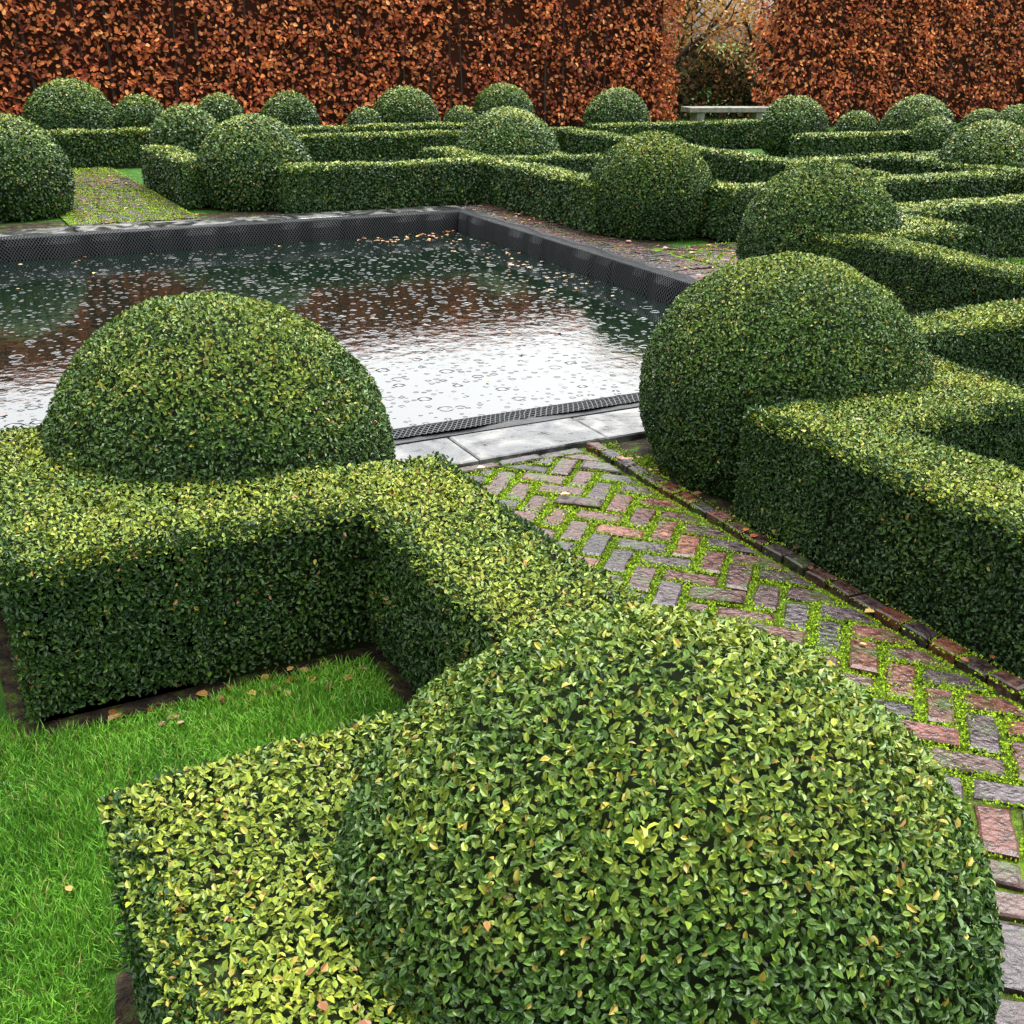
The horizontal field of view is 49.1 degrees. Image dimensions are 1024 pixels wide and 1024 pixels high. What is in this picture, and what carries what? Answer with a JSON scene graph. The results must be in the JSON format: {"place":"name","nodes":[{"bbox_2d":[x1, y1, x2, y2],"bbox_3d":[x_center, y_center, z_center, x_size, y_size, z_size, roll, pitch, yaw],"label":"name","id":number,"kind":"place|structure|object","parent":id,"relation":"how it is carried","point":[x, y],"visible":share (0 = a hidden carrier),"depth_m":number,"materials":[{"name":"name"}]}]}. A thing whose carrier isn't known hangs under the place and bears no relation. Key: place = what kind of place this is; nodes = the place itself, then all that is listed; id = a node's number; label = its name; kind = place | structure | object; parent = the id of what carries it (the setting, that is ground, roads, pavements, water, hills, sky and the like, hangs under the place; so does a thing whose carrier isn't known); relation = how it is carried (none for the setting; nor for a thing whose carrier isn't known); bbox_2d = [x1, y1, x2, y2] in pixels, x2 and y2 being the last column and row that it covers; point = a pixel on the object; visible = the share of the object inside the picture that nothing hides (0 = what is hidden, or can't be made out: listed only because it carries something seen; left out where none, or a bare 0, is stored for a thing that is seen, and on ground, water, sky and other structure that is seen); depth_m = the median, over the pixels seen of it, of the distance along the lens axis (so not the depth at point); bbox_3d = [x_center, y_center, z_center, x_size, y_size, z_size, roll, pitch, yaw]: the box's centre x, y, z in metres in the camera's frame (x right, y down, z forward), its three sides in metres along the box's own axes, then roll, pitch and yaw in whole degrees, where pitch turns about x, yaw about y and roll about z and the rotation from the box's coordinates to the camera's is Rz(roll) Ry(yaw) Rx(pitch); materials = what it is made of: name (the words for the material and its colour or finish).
{"place":"outdoors","nodes":[
{"label":"outdoors","id":0,"kind":"place"},
{"bbox_2d":[0,208,702,445],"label":"garden pond","id":1,"kind":"structure","parent":0,"point":[433,346],"depth_m":8.12,"materials":[{"name":"black liquid"}]},
{"bbox_2d":[1,175,994,1023],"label":"fallen leaves","id":2,"kind":"object","parent":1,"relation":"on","point":[113,713],"visible":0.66,"depth_m":3.14,"materials":[{"name":"brown plant"}]},
{"bbox_2d":[0,43,1023,1023],"bbox_3d":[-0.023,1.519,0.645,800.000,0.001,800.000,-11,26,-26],"label":"ground","id":3,"kind":"structure","parent":0,"point":[136,175],"depth_m":2.67,"materials":[{"name":"green plant"}]},
{"bbox_2d":[21,77,114,129],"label":"topiary dome","id":4,"kind":"structure","parent":3,"relation":"on","point":[62,103],"depth_m":16.15,"materials":[{"name":"green plant"}]},
{"bbox_2d":[111,93,166,128],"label":"topiary dome","id":5,"kind":"structure","parent":3,"relation":"on","point":[141,110],"depth_m":14.81,"materials":[{"name":"green plant"}]},
{"bbox_2d":[148,102,219,152],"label":"topiary dome","id":6,"kind":"structure","parent":3,"relation":"on","point":[189,127],"depth_m":12.57,"materials":[{"name":"green plant"}]},
{"bbox_2d":[198,92,244,126],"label":"topiary dome","id":7,"kind":"structure","parent":3,"relation":"on","point":[221,107],"depth_m":15.75,"materials":[{"name":"green plant"}]},
{"bbox_2d":[260,90,320,125],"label":"topiary dome","id":8,"kind":"structure","parent":3,"relation":"on","point":[289,107],"depth_m":16.25,"materials":[{"name":"green plant"}]},
{"bbox_2d":[0,205,653,470],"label":"stone coping","id":9,"kind":"object","parent":3,"relation":"on","point":[490,446],"visible":0.31,"depth_m":4.94,"materials":[{"name":"stone"}]},
{"bbox_2d":[0,0,686,126],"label":"copper beech hedge","id":10,"kind":"object","parent":3,"relation":"on","point":[561,63],"visible":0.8,"depth_m":19.70,"materials":[{"name":"brown plant"}]},
{"bbox_2d":[345,106,382,126],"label":"topiary dome","id":11,"kind":"structure","parent":3,"relation":"on","point":[363,115],"depth_m":17.01,"materials":[{"name":"green plant"}]},
{"bbox_2d":[372,85,440,123],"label":"topiary dome","id":12,"kind":"structure","parent":3,"relation":"on","point":[405,104],"depth_m":17.68,"materials":[{"name":"green plant"}]},
{"bbox_2d":[443,104,476,122],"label":"topiary dome","id":13,"kind":"structure","parent":3,"relation":"on","point":[459,114],"depth_m":17.72,"materials":[{"name":"green plant"}]},
{"bbox_2d":[472,82,535,115],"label":"topiary dome","id":14,"kind":"structure","parent":3,"relation":"on","point":[499,94],"depth_m":19.62,"materials":[{"name":"green plant"}]},
{"bbox_2d":[455,105,560,157],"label":"topiary dome","id":15,"kind":"structure","parent":3,"relation":"on","point":[503,130],"depth_m":12.41,"materials":[{"name":"green plant"}]},
{"bbox_2d":[0,148,1023,1023],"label":"soil bed","id":16,"kind":"object","parent":3,"relation":"on","point":[126,1010],"visible":0.03,"depth_m":3.10,"materials":[{"name":"brown soil"}]},
{"bbox_2d":[0,112,75,222],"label":"topiary dome","id":17,"kind":"structure","parent":16,"relation":"on","point":[33,185],"depth_m":10.32,"materials":[{"name":"green plant"}]},
{"bbox_2d":[45,126,151,168],"bbox_3d":[-7.371,-4.314,13.486,6.275,0.509,0.484,-11,26,-26],"label":"box hedge","id":18,"kind":"object","parent":16,"relation":"on","point":[82,148],"visible":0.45,"depth_m":14.36,"materials":[{"name":"green plant"}]},
{"bbox_2d":[37,290,395,501],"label":"topiary dome","id":19,"kind":"structure","parent":16,"relation":"on","point":[212,385],"depth_m":3.31,"materials":[{"name":"green plant"}]},
{"bbox_2d":[138,143,327,213],"bbox_3d":[-3.017,-3.542,11.829,1.256,0.494,2.961,-11,26,-26],"label":"box hedge","id":20,"kind":"object","parent":16,"relation":"on","point":[170,172],"visible":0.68,"depth_m":11.19,"materials":[{"name":"green plant"}]},
{"bbox_2d":[196,112,312,211],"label":"topiary dome","id":21,"kind":"structure","parent":16,"relation":"on","point":[240,154],"depth_m":10.99,"materials":[{"name":"green plant"}]},
{"bbox_2d":[97,707,465,1023],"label":"box hedge","id":22,"kind":"object","parent":16,"relation":"on","point":[226,906],"visible":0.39,"depth_m":1.75,"materials":[{"name":"green plant"}]},
{"bbox_2d":[0,423,678,723],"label":"box hedge","id":23,"kind":"object","parent":16,"relation":"on","point":[422,576],"visible":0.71,"depth_m":2.96,"materials":[{"name":"green plant"}]},
{"bbox_2d":[273,145,603,234],"bbox_3d":[-0.384,-3.294,11.337,3.798,0.500,3.798,-11,26,-26],"label":"box hedge","id":24,"kind":"object","parent":16,"relation":"on","point":[537,186],"visible":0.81,"depth_m":11.21,"materials":[{"name":"green plant"}]},
{"bbox_2d":[298,126,900,183],"bbox_3d":[0.368,-3.822,12.616,4.551,0.504,6.375,-11,26,-26],"label":"box hedge","id":25,"kind":"object","parent":16,"relation":"on","point":[732,165],"visible":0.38,"depth_m":14.36,"materials":[{"name":"green plant"}]},
{"bbox_2d":[587,130,714,241],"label":"topiary dome","id":26,"kind":"structure","parent":16,"relation":"on","point":[654,183],"depth_m":9.76,"materials":[{"name":"green plant"}]},
{"bbox_2d":[289,118,1022,157],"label":"box hedge","id":27,"kind":"object","parent":16,"relation":"on","point":[733,134],"visible":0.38,"depth_m":16.55,"materials":[{"name":"green plant"}]},
{"bbox_2d":[328,604,1005,1023],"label":"topiary dome","id":28,"kind":"structure","parent":16,"relation":"on","point":[638,814],"depth_m":1.52,"materials":[{"name":"green plant"}]},
{"bbox_2d":[638,251,935,502],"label":"topiary dome","id":29,"kind":"structure","parent":16,"relation":"on","point":[772,329],"depth_m":4.19,"materials":[{"name":"green plant"}]},
{"bbox_2d":[569,169,1021,242],"bbox_3d":[2.814,-3.001,10.758,4.549,0.497,1.263,-11,26,-26],"label":"box hedge","id":30,"kind":"object","parent":16,"relation":"on","point":[727,204],"visible":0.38,"depth_m":10.47,"materials":[{"name":"green plant"}]},
{"bbox_2d":[735,159,902,269],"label":"topiary dome","id":31,"kind":"structure","parent":16,"relation":"on","point":[791,207],"depth_m":7.71,"materials":[{"name":"green plant"}]},
{"bbox_2d":[732,352,1023,678],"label":"box hedge","id":32,"kind":"object","parent":16,"relation":"on","point":[910,506],"visible":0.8,"depth_m":3.57,"materials":[{"name":"green plant"}]},
{"bbox_2d":[786,149,1023,194],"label":"box hedge","id":33,"kind":"object","parent":16,"relation":"on","point":[906,163],"visible":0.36,"depth_m":12.39,"materials":[{"name":"green plant"}]},
{"bbox_2d":[806,231,1023,385],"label":"box hedge","id":34,"kind":"object","parent":16,"relation":"on","point":[966,309],"visible":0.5,"depth_m":6.51,"materials":[{"name":"green plant"}]},
{"bbox_2d":[808,193,1023,273],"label":"box hedge","id":35,"kind":"object","parent":16,"relation":"on","point":[990,227],"visible":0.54,"depth_m":8.90,"materials":[{"name":"green plant"}]},
{"bbox_2d":[994,103,1023,127],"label":"topiary dome","id":36,"kind":"structure","parent":16,"relation":"on","point":[1013,114],"depth_m":17.80,"materials":[{"name":"green plant"}]},
{"bbox_2d":[582,86,650,129],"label":"topiary dome","id":37,"kind":"structure","parent":3,"relation":"on","point":[618,104],"depth_m":18.47,"materials":[{"name":"green plant"}]},
{"bbox_2d":[663,0,746,91],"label":"beech tree","id":38,"kind":"object","parent":3,"relation":"on","point":[694,22],"visible":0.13,"depth_m":27.83,"materials":[{"name":"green plant"}]},
{"bbox_2d":[664,0,754,94],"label":"beech tree","id":39,"kind":"object","parent":3,"relation":"on","point":[710,16],"visible":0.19,"depth_m":29.42,"materials":[{"name":"brown plant"}]},
{"bbox_2d":[656,29,769,119],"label":"woodland undergrowth","id":40,"kind":"object","parent":3,"relation":"on","point":[697,70],"visible":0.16,"depth_m":25.12,"materials":[{"name":"green plant"}]},
{"bbox_2d":[663,0,764,101],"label":"beech tree","id":41,"kind":"object","parent":3,"relation":"on","point":[694,4],"visible":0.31,"depth_m":25.14,"materials":[{"name":"brown plant"}]},
{"bbox_2d":[658,0,775,108],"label":"beech tree","id":42,"kind":"object","parent":3,"relation":"on","point":[686,48],"visible":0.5,"depth_m":24.58,"materials":[{"name":"brown plant"}]},
{"bbox_2d":[681,106,768,121],"bbox_3d":[3.990,-7.269,20.851,1.700,0.500,0.420,-6,24,-15],"label":"stone bench","id":43,"kind":"object","parent":3,"relation":"on","point":[697,113],"visible":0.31,"depth_m":20.61,"materials":[{"name":"grey stone"}]},
{"bbox_2d":[688,0,871,100],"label":"beech tree","id":44,"kind":"object","parent":3,"relation":"on","point":[746,28],"visible":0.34,"depth_m":25.18,"materials":[{"name":"brown plant"}]},
{"bbox_2d":[758,94,829,156],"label":"topiary dome","id":45,"kind":"structure","parent":3,"relation":"on","point":[784,119],"depth_m":16.98,"materials":[{"name":"green plant"}]},
{"bbox_2d":[833,109,878,132],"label":"topiary dome","id":46,"kind":"structure","parent":3,"relation":"on","point":[854,120],"depth_m":18.05,"materials":[{"name":"green plant"}]},
{"bbox_2d":[748,0,1023,126],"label":"copper beech hedge","id":47,"kind":"object","parent":3,"relation":"on","point":[961,59],"visible":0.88,"depth_m":23.61,"materials":[{"name":"brown plant"}]},
{"bbox_2d":[877,93,956,131],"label":"topiary dome","id":48,"kind":"structure","parent":3,"relation":"on","point":[908,113],"depth_m":17.46,"materials":[{"name":"green plant"}]},
{"bbox_2d":[908,116,957,152],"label":"topiary dome","id":49,"kind":"structure","parent":3,"relation":"on","point":[930,133],"depth_m":16.27,"materials":[{"name":"green plant"}]},
{"bbox_2d":[958,108,996,128],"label":"topiary dome","id":50,"kind":"structure","parent":3,"relation":"on","point":[975,115],"depth_m":19.23,"materials":[{"name":"green plant"}]},
{"bbox_2d":[935,118,1023,167],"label":"topiary dome","id":51,"kind":"structure","parent":3,"relation":"on","point":[993,141],"depth_m":11.97,"materials":[{"name":"green plant"}]},
{"bbox_2d":[3,168,1023,1023],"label":"brick path","id":52,"kind":"structure","parent":0,"point":[995,828],"depth_m":3.59,"materials":[{"name":"brown brick"}]},
{"bbox_2d":[0,167,1023,1002],"bbox_3d":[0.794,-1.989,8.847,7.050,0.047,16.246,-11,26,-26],"label":"path moss","id":53,"kind":"object","parent":52,"relation":"on","point":[712,605],"visible":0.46,"depth_m":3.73,"materials":[{"name":"green plant"}]},
{"bbox_2d":[664,0,773,43],"label":"sky","id":54,"kind":"structure","parent":0,"point":[698,14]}
]}

